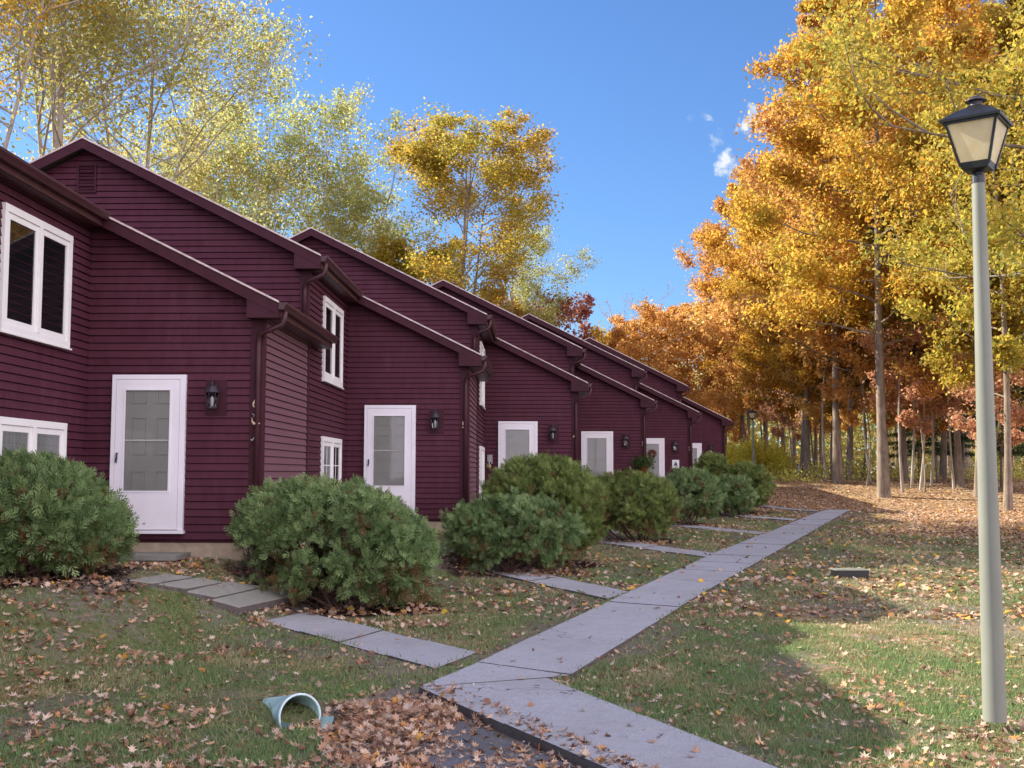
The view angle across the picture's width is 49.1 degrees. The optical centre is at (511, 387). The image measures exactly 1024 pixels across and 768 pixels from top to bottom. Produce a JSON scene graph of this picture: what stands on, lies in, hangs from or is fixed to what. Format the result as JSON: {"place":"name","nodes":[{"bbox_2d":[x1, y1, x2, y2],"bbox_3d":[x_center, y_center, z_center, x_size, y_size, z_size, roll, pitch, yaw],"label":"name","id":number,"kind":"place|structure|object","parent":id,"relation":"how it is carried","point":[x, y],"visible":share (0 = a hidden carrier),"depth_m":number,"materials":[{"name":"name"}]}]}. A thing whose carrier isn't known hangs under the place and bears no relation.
{"place":"outdoors","nodes":[
{"label":"outdoors","id":0,"kind":"place"},
{"bbox_2d":[268,612,476,669],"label":"path","id":1,"kind":"structure","parent":0,"point":[411,650],"depth_m":11.99,"materials":[{"name":"concrete"}]},
{"bbox_2d":[420,662,570,686],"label":"sidewalk","id":2,"kind":"structure","parent":0,"point":[478,672],"depth_m":9.94,"materials":[{"name":"concrete"}]},
{"bbox_2d":[416,711,581,767],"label":"driveway","id":3,"kind":"structure","parent":0,"point":[466,736],"depth_m":7.58,"materials":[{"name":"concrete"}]},
{"bbox_2d":[0,0,1021,471],"label":"sky","id":4,"kind":"structure","parent":0,"point":[644,101],"materials":[{"name":"blue"}]},
{"bbox_2d":[0,476,1023,767],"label":"lawn","id":5,"kind":"structure","parent":0,"point":[114,636],"depth_m":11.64,"materials":[{"name":"plant"}]},
{"bbox_2d":[0,146,110,574],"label":"row house","id":6,"kind":"structure","parent":5,"relation":"on","point":[48,223],"depth_m":13.74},
{"bbox_2d":[0,416,67,459],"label":"window","id":7,"kind":"structure","parent":6,"relation":"in","point":[35,428],"depth_m":13.45,"materials":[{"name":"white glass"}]},
{"bbox_2d":[0,202,73,349],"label":"window","id":8,"kind":"structure","parent":6,"relation":"in","point":[34,332],"depth_m":13.54,"materials":[{"name":"white glass"}]},
{"bbox_2d":[0,443,139,578],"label":"evergreen shrub","id":9,"kind":"object","parent":5,"relation":"on","point":[57,512],"visible":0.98,"depth_m":12.21,"materials":[{"name":"green plant"}]},
{"bbox_2d":[0,0,178,161],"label":"tree","id":10,"kind":"object","parent":5,"relation":"on","point":[12,4],"visible":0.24,"depth_m":34.15,"materials":[{"name":"yellow plant"}]},
{"bbox_2d":[0,0,289,160],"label":"tree","id":11,"kind":"object","parent":5,"relation":"on","point":[58,127],"visible":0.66,"depth_m":36.35,"materials":[{"name":"yellow plant"}]},
{"bbox_2d":[102,552,190,564],"bbox_3d":[-4.876,2.677,14.643,1.150,0.990,0.620,0,-4,1],"label":"door step","id":12,"kind":"object","parent":5,"relation":"on","point":[150,557],"depth_m":14.38,"materials":[{"name":"concrete"}]},
{"bbox_2d":[129,574,191,587],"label":"stone slab","id":13,"kind":"structure","parent":5,"relation":"on","point":[154,581],"depth_m":13.04,"materials":[{"name":"stone"}]},
{"bbox_2d":[0,0,329,229],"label":"tree","id":14,"kind":"object","parent":5,"relation":"on","point":[249,47],"visible":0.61,"depth_m":42.31,"materials":[{"name":"yellow plant"}]},
{"bbox_2d":[159,578,222,592],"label":"stone slab","id":15,"kind":"structure","parent":5,"relation":"on","point":[185,586],"depth_m":13.29,"materials":[{"name":"stone"}]},
{"bbox_2d":[28,136,363,566],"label":"row house","id":16,"kind":"structure","parent":5,"relation":"on","point":[214,327],"depth_m":15.26,"materials":[{"name":"wood"}]},
{"bbox_2d":[124,390,169,529],"bbox_3d":[-4.913,0.906,15.101,0.870,2.029,0.052,0,-4,1],"label":"front door","id":17,"kind":"structure","parent":16,"relation":"in","point":[147,411],"depth_m":15.11,"materials":[{"name":"paint"}]},
{"bbox_2d":[114,379,179,529],"bbox_3d":[-4.914,0.900,15.045,0.862,2.014,0.083,0,-4,1],"label":"storm door","id":18,"kind":"structure","parent":16,"relation":"in","point":[156,510],"depth_m":15.05,"materials":[{"name":"white paint"}]},
{"bbox_2d":[320,436,341,481],"bbox_3d":[-3.242,1.590,20.144,0.078,1.352,1.910,0,-4,1],"label":"window","id":19,"kind":"structure","parent":16,"relation":"in","point":[333,467],"depth_m":20.11,"materials":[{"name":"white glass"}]},
{"bbox_2d":[321,296,343,388],"bbox_3d":[-3.238,-0.773,20.326,0.078,1.492,1.910,0,-4,1],"label":"window","id":20,"kind":"structure","parent":16,"relation":"in","point":[328,378],"depth_m":20.28,"materials":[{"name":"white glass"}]},
{"bbox_2d":[101,71,340,228],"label":"tree","id":21,"kind":"object","parent":5,"relation":"on","point":[201,184],"visible":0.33,"depth_m":71.53,"materials":[{"name":"yellow plant"}]},
{"bbox_2d":[187,581,262,601],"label":"stone slab","id":22,"kind":"structure","parent":5,"relation":"on","point":[211,592],"depth_m":13.56,"materials":[{"name":"stone"}]},
{"bbox_2d":[137,57,362,237],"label":"tree","id":23,"kind":"object","parent":5,"relation":"on","point":[258,175],"visible":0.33,"depth_m":74.86,"materials":[{"name":"yellow plant"}]},
{"bbox_2d":[212,586,305,614],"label":"stone slab","id":24,"kind":"structure","parent":5,"relation":"on","point":[248,601],"depth_m":13.66,"materials":[{"name":"stone"}]},
{"bbox_2d":[263,693,333,729],"bbox_3d":[-1.745,2.590,8.819,0.372,0.342,0.726,4,-16,-39],"label":"drain pipe","id":25,"kind":"object","parent":5,"relation":"on","point":[279,702],"visible":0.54,"depth_m":8.77,"materials":[{"name":"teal plastic"}]},
{"bbox_2d":[223,471,443,610],"bbox_3d":[-2.304,2.031,14.695,2.839,1.868,2.056,0,-4,1],"label":"evergreen shrub","id":26,"kind":"object","parent":5,"relation":"on","point":[391,543],"visible":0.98,"depth_m":14.09,"materials":[{"name":"green plant"}]},
{"bbox_2d":[0,535,675,617],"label":"mulch","id":27,"kind":"object","parent":5,"relation":"on","point":[114,573],"visible":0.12,"depth_m":13.81,"materials":[{"name":"brown plant"}]},
{"bbox_2d":[223,82,462,256],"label":"tree","id":28,"kind":"object","parent":5,"relation":"on","point":[359,203],"visible":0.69,"depth_m":73.75,"materials":[{"name":"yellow plant"}]},
{"bbox_2d":[332,236,416,278],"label":"tree","id":29,"kind":"object","parent":5,"relation":"on","point":[378,255],"visible":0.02,"depth_m":73.54,"materials":[{"name":"yellow plant"}]},
{"bbox_2d":[315,179,455,255],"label":"tree","id":30,"kind":"object","parent":5,"relation":"on","point":[380,219],"visible":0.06,"depth_m":79.32,"materials":[{"name":"yellow plant"}]},
{"bbox_2d":[289,227,497,531],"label":"row house","id":31,"kind":"structure","parent":5,"relation":"on","point":[420,372],"depth_m":21.91,"materials":[{"name":"wood"}]},
{"bbox_2d":[367,408,411,507],"bbox_3d":[-2.388,1.419,21.736,0.862,2.014,0.083,0,-4,1],"label":"storm door","id":32,"kind":"structure","parent":31,"relation":"in","point":[405,491],"depth_m":21.77,"materials":[{"name":"white paint"}]},
{"bbox_2d":[373,416,411,485],"bbox_3d":[-2.387,1.426,21.792,0.870,2.029,0.052,0,-4,1],"label":"front door","id":33,"kind":"structure","parent":31,"relation":"in","point":[389,431],"depth_m":21.80,"materials":[{"name":"paint"}]},
{"bbox_2d":[374,229,514,307],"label":"tree","id":34,"kind":"object","parent":5,"relation":"on","point":[390,256],"visible":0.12,"depth_m":73.61,"materials":[{"name":"yellow plant"}]},
{"bbox_2d":[383,97,566,300],"bbox_3d":[-2.628,-5.387,66.897,11.810,21.769,17.370,0,-4,4],"label":"tree","id":35,"kind":"object","parent":5,"relation":"on","point":[427,158],"visible":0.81,"depth_m":64.38,"materials":[{"name":"yellow plant"}]},
{"bbox_2d":[430,279,591,508],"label":"row house","id":36,"kind":"structure","parent":5,"relation":"on","point":[536,389],"depth_m":28.62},
{"bbox_2d":[500,424,534,465],"bbox_3d":[0.140,1.946,28.484,0.870,2.029,0.052,0,-4,1],"label":"front door","id":37,"kind":"structure","parent":36,"relation":"in","point":[517,441],"depth_m":28.52,"materials":[{"name":"paint"}]},
{"bbox_2d":[501,424,533,464],"bbox_3d":[0.139,1.939,28.428,0.862,2.014,0.083,0,-4,1],"label":"storm door","id":38,"kind":"structure","parent":36,"relation":"in","point":[504,427],"depth_m":28.50,"materials":[{"name":"white paint"}]},
{"bbox_2d":[0,524,1023,767],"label":"fallen leaves","id":39,"kind":"object","parent":5,"relation":"on","point":[361,723],"visible":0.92,"depth_m":8.60,"materials":[{"name":"brown plant"}]},
{"bbox_2d":[438,486,590,574],"bbox_3d":[0.031,2.466,19.212,2.677,1.589,1.886,0,-4,1],"label":"evergreen shrub","id":40,"kind":"object","parent":5,"relation":"on","point":[546,531],"visible":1,"depth_m":18.77,"materials":[{"name":"green plant"}]},
{"bbox_2d":[452,221,601,331],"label":"tree","id":41,"kind":"object","parent":5,"relation":"on","point":[521,291],"visible":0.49,"depth_m":78.06,"materials":[{"name":"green plant"}]},
{"bbox_2d":[64,477,1023,619],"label":"fallen leaves","id":42,"kind":"object","parent":5,"relation":"on","point":[936,528],"visible":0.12,"depth_m":20.11,"materials":[{"name":"brown plant"}]},
{"bbox_2d":[476,449,612,565],"bbox_3d":[0.497,2.240,20.685,2.701,2.229,2.715,0,-4,1],"label":"evergreen shrub","id":43,"kind":"object","parent":5,"relation":"on","point":[564,480],"visible":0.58,"depth_m":20.09,"materials":[{"name":"green plant"}]},
{"bbox_2d":[498,286,598,339],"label":"tree","id":44,"kind":"object","parent":5,"relation":"on","point":[581,310],"visible":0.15,"depth_m":80.08,"materials":[{"name":"red plant"}]},
{"bbox_2d":[521,313,657,503],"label":"row house","id":45,"kind":"structure","parent":5,"relation":"on","point":[615,406],"depth_m":35.29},
{"bbox_2d":[587,438,606,476],"bbox_3d":[2.666,2.466,35.176,0.870,2.029,0.052,0,-4,1],"label":"front door","id":46,"kind":"structure","parent":45,"relation":"in","point":[596,447],"depth_m":35.19,"materials":[{"name":"paint"}]},
{"bbox_2d":[583,433,610,472],"bbox_3d":[2.665,2.459,35.120,0.862,2.014,0.083,0,-4,1],"label":"storm door","id":47,"kind":"structure","parent":45,"relation":"in","point":[585,435],"depth_m":35.18,"materials":[{"name":"white paint"}]},
{"bbox_2d":[626,452,655,473],"bbox_3d":[4.048,2.358,34.915,0.993,0.705,0.805,0,-4,1],"label":"hanging planter","id":48,"kind":"object","parent":45,"relation":"attached to","point":[645,463],"visible":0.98,"depth_m":34.86,"materials":[{"name":"ceramic"}]},
{"bbox_2d":[578,321,663,369],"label":"tree","id":49,"kind":"object","parent":5,"relation":"on","point":[600,338],"visible":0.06,"depth_m":82.52,"materials":[{"name":"orange plant"}]},
{"bbox_2d":[595,466,682,541],"bbox_3d":[2.781,2.809,26.728,2.607,1.874,2.660,0,-4,1],"label":"evergreen shrub","id":50,"kind":"object","parent":5,"relation":"on","point":[656,499],"visible":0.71,"depth_m":26.02,"materials":[{"name":"green plant"}]},
{"bbox_2d":[584,337,701,497],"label":"row house","id":51,"kind":"structure","parent":5,"relation":"on","point":[669,422],"depth_m":41.98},
{"bbox_2d":[604,297,722,407],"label":"tree","id":52,"kind":"object","parent":5,"relation":"on","point":[631,348],"visible":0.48,"depth_m":79.24,"materials":[{"name":"orange plant"}]},
{"bbox_2d":[630,298,731,413],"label":"tree","id":53,"kind":"object","parent":5,"relation":"on","point":[686,369],"visible":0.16,"depth_m":82.53,"materials":[{"name":"orange plant"}]},
{"bbox_2d":[665,465,726,524],"bbox_3d":[5.332,3.245,33.421,2.265,1.873,2.478,0,-4,1],"label":"evergreen shrub","id":54,"kind":"object","parent":5,"relation":"on","point":[706,494],"visible":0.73,"depth_m":32.78,"materials":[{"name":"green plant"}]},
{"bbox_2d":[682,397,733,463],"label":"row house","id":55,"kind":"structure","parent":5,"relation":"on","point":[709,429],"depth_m":48.65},
{"bbox_2d":[693,450,733,478],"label":"evergreen shrub","id":56,"kind":"object","parent":5,"relation":"on","point":[714,464],"visible":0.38,"depth_m":41.70,"materials":[{"name":"green plant"}]},
{"bbox_2d":[672,182,758,445],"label":"tree","id":57,"kind":"object","parent":5,"relation":"on","point":[705,265],"visible":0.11,"depth_m":80.22,"materials":[{"name":"orange plant"}]},
{"bbox_2d":[667,306,767,448],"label":"tree","id":58,"kind":"object","parent":5,"relation":"on","point":[732,417],"visible":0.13,"depth_m":80.83,"materials":[{"name":"orange plant"}]},
{"bbox_2d":[681,150,778,458],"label":"tree","id":59,"kind":"object","parent":5,"relation":"on","point":[713,240],"visible":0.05,"depth_m":76.92,"materials":[{"name":"orange plant"}]},
{"bbox_2d":[677,305,784,445],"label":"tree","id":60,"kind":"object","parent":5,"relation":"on","point":[706,347],"visible":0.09,"depth_m":76.24,"materials":[{"name":"orange plant"}]},
{"bbox_2d":[714,473,759,515],"bbox_3d":[7.583,3.750,38.924,2.089,1.585,2.386,0,-4,1],"label":"evergreen shrub","id":61,"kind":"object","parent":5,"relation":"on","point":[743,491],"visible":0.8,"depth_m":38.29,"materials":[{"name":"green plant"}]},
{"bbox_2d":[696,251,778,442],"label":"tree","id":62,"kind":"object","parent":5,"relation":"on","point":[732,401],"visible":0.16,"depth_m":73.35,"materials":[{"name":"orange plant"}]},
{"bbox_2d":[689,300,797,444],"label":"tree","id":63,"kind":"object","parent":5,"relation":"on","point":[727,361],"visible":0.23,"depth_m":70.13,"materials":[{"name":"orange plant"}]},
{"bbox_2d":[704,225,786,477],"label":"tree","id":64,"kind":"object","parent":5,"relation":"on","point":[722,261],"visible":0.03,"depth_m":72.02,"materials":[{"name":"orange plant"}]},
{"bbox_2d":[720,459,776,512],"bbox_3d":[8.591,3.667,41.329,2.360,2.062,2.616,0,-4,1],"label":"evergreen shrub","id":65,"kind":"object","parent":5,"relation":"on","point":[762,480],"visible":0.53,"depth_m":40.77,"materials":[{"name":"green plant"}]},
{"bbox_2d":[709,160,811,478],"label":"tree","id":66,"kind":"object","parent":5,"relation":"on","point":[756,280],"visible":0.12,"depth_m":65.78,"materials":[{"name":"orange plant"}]},
{"bbox_2d":[726,432,800,476],"bbox_3d":[14.148,3.981,64.612,5.344,2.918,4.177,0,-4,1],"label":"yellow bush","id":67,"kind":"object","parent":5,"relation":"on","point":[743,451],"visible":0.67,"depth_m":63.73,"materials":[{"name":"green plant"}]},
{"bbox_2d":[712,230,817,477],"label":"tree","id":68,"kind":"object","parent":5,"relation":"on","point":[793,443],"visible":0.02,"depth_m":69.02,"materials":[{"name":"orange plant"}]},
{"bbox_2d":[737,371,813,475],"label":"tree","id":69,"kind":"object","parent":5,"relation":"on","point":[771,413],"visible":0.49,"depth_m":67.67,"materials":[{"name":"orange foliage"},{"name":"bark"}]},
{"bbox_2d":[714,143,855,478],"bbox_3d":[16.630,-4.680,63.483,10.214,19.879,9.214,-1,-4,9],"label":"tree","id":70,"kind":"object","parent":5,"relation":"on","point":[767,383],"visible":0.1,"depth_m":63.38,"materials":[{"name":"orange plant"}]},
{"bbox_2d":[753,303,827,476],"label":"tree","id":71,"kind":"object","parent":5,"relation":"on","point":[790,410],"visible":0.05,"depth_m":67.44,"materials":[{"name":"orange plant"}]},
{"bbox_2d":[735,121,873,479],"bbox_3d":[17.570,-5.154,60.562,11.467,20.409,10.420,3,-5,-35],"label":"tree","id":72,"kind":"object","parent":5,"relation":"on","point":[805,373],"visible":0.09,"depth_m":59.58,"materials":[{"name":"orange plant"}]},
{"bbox_2d":[781,217,844,479],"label":"tree","id":73,"kind":"object","parent":5,"relation":"on","point":[820,370],"visible":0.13,"depth_m":58.95,"materials":[{"name":"orange plant"}]},
{"bbox_2d":[722,9,919,483],"bbox_3d":[16.597,-7.285,56.154,11.249,24.271,12.470,-2,-5,22],"label":"tree","id":74,"kind":"object","parent":5,"relation":"on","point":[769,124],"visible":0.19,"depth_m":55.28,"materials":[{"name":"orange plant"}]},
{"bbox_2d":[772,342,871,478],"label":"tree","id":75,"kind":"object","parent":5,"relation":"on","point":[829,408],"visible":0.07,"depth_m":63.01,"materials":[{"name":"orange plant"}]},
{"bbox_2d":[780,345,868,479],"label":"tree","id":76,"kind":"object","parent":5,"relation":"on","point":[814,411],"visible":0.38,"depth_m":61.14,"materials":[{"name":"orange plant"}]},
{"bbox_2d":[641,351,1023,475],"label":"woods","id":77,"kind":"object","parent":5,"relation":"on","point":[858,437],"visible":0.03,"depth_m":127.53,"materials":[{"name":"orange foliage"},{"name":"yellow foliage"},{"name":"bark"}]},
{"bbox_2d":[829,568,869,578],"bbox_3d":[5.593,3.103,18.575,0.570,0.172,0.360,0,-4,-3],"label":"drain inlet","id":78,"kind":"object","parent":5,"relation":"on","point":[848,573],"visible":0.82,"depth_m":18.41,"materials":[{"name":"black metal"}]},
{"bbox_2d":[792,323,926,485],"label":"tree","id":79,"kind":"object","parent":5,"relation":"on","point":[841,392],"visible":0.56,"depth_m":54.85,"materials":[{"name":"orange plant"}]},
{"bbox_2d":[791,75,931,481],"bbox_3d":[19.677,-5.731,58.161,9.856,21.266,10.926,2,-5,-27],"label":"tree","id":80,"kind":"object","parent":5,"relation":"on","point":[904,453],"depth_m":57.39,"materials":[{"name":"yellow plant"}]},
{"bbox_2d":[829,244,897,481],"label":"tree","id":81,"kind":"object","parent":5,"relation":"on","point":[861,348],"visible":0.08,"depth_m":56.74,"materials":[{"name":"orange plant"}]},
{"bbox_2d":[715,0,1019,497],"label":"tree","id":82,"kind":"object","parent":5,"relation":"on","point":[809,274],"visible":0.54,"depth_m":49.69,"materials":[{"name":"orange plant"}]},
{"bbox_2d":[848,182,935,489],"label":"tree","id":83,"kind":"object","parent":5,"relation":"on","point":[894,319],"visible":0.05,"depth_m":52.35,"materials":[{"name":"orange plant"}]},
{"bbox_2d":[838,139,946,479],"bbox_3d":[22.247,-5.195,59.917,10.420,20.409,11.467,0,-4,-2],"label":"tree","id":84,"kind":"object","parent":5,"relation":"on","point":[943,462],"depth_m":59.17,"materials":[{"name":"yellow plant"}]},
{"bbox_2d":[764,457,1023,482],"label":"undergrowth","id":85,"kind":"object","parent":5,"relation":"on","point":[1017,474],"visible":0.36,"depth_m":61.21,"materials":[{"name":"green plant"}]},
{"bbox_2d":[769,0,1023,301],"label":"tree","id":86,"kind":"object","parent":5,"relation":"on","point":[859,39],"visible":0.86,"depth_m":26.25,"materials":[{"name":"yellow plant"}]},
{"bbox_2d":[854,178,942,487],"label":"tree","id":87,"kind":"object","parent":5,"relation":"on","point":[912,469],"visible":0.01,"depth_m":53.27,"materials":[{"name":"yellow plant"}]},
{"bbox_2d":[845,156,953,491],"bbox_3d":[18.561,-3.157,52.591,5.597,16.206,5.993,-3,-5,34],"label":"tree","id":88,"kind":"object","parent":5,"relation":"on","point":[871,232],"visible":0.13,"depth_m":51.65,"materials":[{"name":"golden yellow foliage"},{"name":"bark"}]},
{"bbox_2d":[853,319,974,491],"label":"tree","id":89,"kind":"object","parent":5,"relation":"on","point":[909,418],"visible":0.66,"depth_m":51.33,"materials":[{"name":"orange plant"}]},
{"bbox_2d":[887,398,950,475],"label":"pine tree","id":90,"kind":"object","parent":5,"relation":"on","point":[917,449],"visible":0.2,"depth_m":71.28,"materials":[{"name":"green plant"}]},
{"bbox_2d":[831,0,1023,478],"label":"tree","id":91,"kind":"object","parent":5,"relation":"on","point":[952,15],"visible":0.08,"depth_m":64.62,"materials":[{"name":"yellow plant"}]},
{"bbox_2d":[887,365,973,481],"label":"tree","id":92,"kind":"object","parent":5,"relation":"on","point":[943,426],"visible":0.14,"depth_m":56.01,"materials":[{"name":"orange plant"}]},
{"bbox_2d":[857,76,1014,487],"bbox_3d":[21.712,-5.285,54.666,11.467,20.409,10.420,-4,-6,39],"label":"tree","id":93,"kind":"object","parent":5,"relation":"on","point":[959,477],"depth_m":53.37,"materials":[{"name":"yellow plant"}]},
{"bbox_2d":[856,136,1023,497],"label":"tree","id":94,"kind":"object","parent":5,"relation":"on","point":[930,387],"visible":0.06,"depth_m":49.96,"materials":[{"name":"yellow plant"}]},
{"bbox_2d":[910,393,974,478],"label":"pine tree","id":95,"kind":"object","parent":5,"relation":"on","point":[970,454],"visible":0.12,"depth_m":61.31,"materials":[{"name":"green plant"}]},
{"bbox_2d":[874,50,1023,510],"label":"tree","id":96,"kind":"object","parent":5,"relation":"on","point":[1007,350],"visible":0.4,"depth_m":43.49,"materials":[{"name":"yellow plant"}]},
{"bbox_2d":[893,55,1023,375],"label":"tree","id":97,"kind":"object","parent":5,"relation":"on","point":[1007,281],"visible":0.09,"depth_m":46.97,"materials":[{"name":"yellow plant"}]},
{"bbox_2d":[914,0,1023,346],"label":"tree","id":98,"kind":"object","parent":5,"relation":"on","point":[1002,26],"visible":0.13,"depth_m":46.81,"materials":[{"name":"yellow plant"}]},
{"bbox_2d":[939,95,1013,722],"bbox_3d":[3.483,0.107,8.245,0.432,4.605,0.432,-3,-5,36],"label":"lamp post","id":99,"kind":"object","parent":5,"relation":"on","point":[976,130],"visible":1,"depth_m":8.20,"materials":[{"name":"black metal"},{"name":"frosted glass"},{"name":"light grey painted metal"}]},
{"bbox_2d":[931,270,1023,487],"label":"tree","id":100,"kind":"object","parent":5,"relation":"on","point":[1014,394],"visible":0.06,"depth_m":53.21,"materials":[{"name":"brown plant"}]},
{"bbox_2d":[944,338,1023,453],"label":"tree","id":101,"kind":"object","parent":5,"relation":"on","point":[1017,420],"visible":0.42,"depth_m":45.44,"materials":[{"name":"orange plant"}]},
{"bbox_2d":[965,269,1023,458],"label":"pine tree","id":102,"kind":"object","parent":5,"relation":"on","point":[1018,450],"visible":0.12,"depth_m":51.78,"materials":[{"name":"green plant"}]},
{"bbox_2d":[477,563,627,599],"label":"path","id":103,"kind":"structure","parent":0,"point":[594,590],"depth_m":17.34,"materials":[{"name":"concrete"}]},
{"bbox_2d":[419,678,777,767],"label":"sidewalk","id":104,"kind":"structure","parent":0,"point":[559,707],"depth_m":8.03,"materials":[{"name":"concrete"}]},
{"bbox_2d":[596,536,712,557],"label":"path","id":105,"kind":"structure","parent":0,"point":[651,547],"depth_m":24.39,"materials":[{"name":"concrete"}]},
{"bbox_2d":[479,510,849,676],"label":"sidewalk","id":106,"kind":"structure","parent":0,"point":[607,627],"depth_m":14.15,"materials":[{"name":"concrete"}]},
{"bbox_2d":[664,522,766,534],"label":"path","id":107,"kind":"structure","parent":0,"point":[712,528],"depth_m":31.32,"materials":[{"name":"concrete"}]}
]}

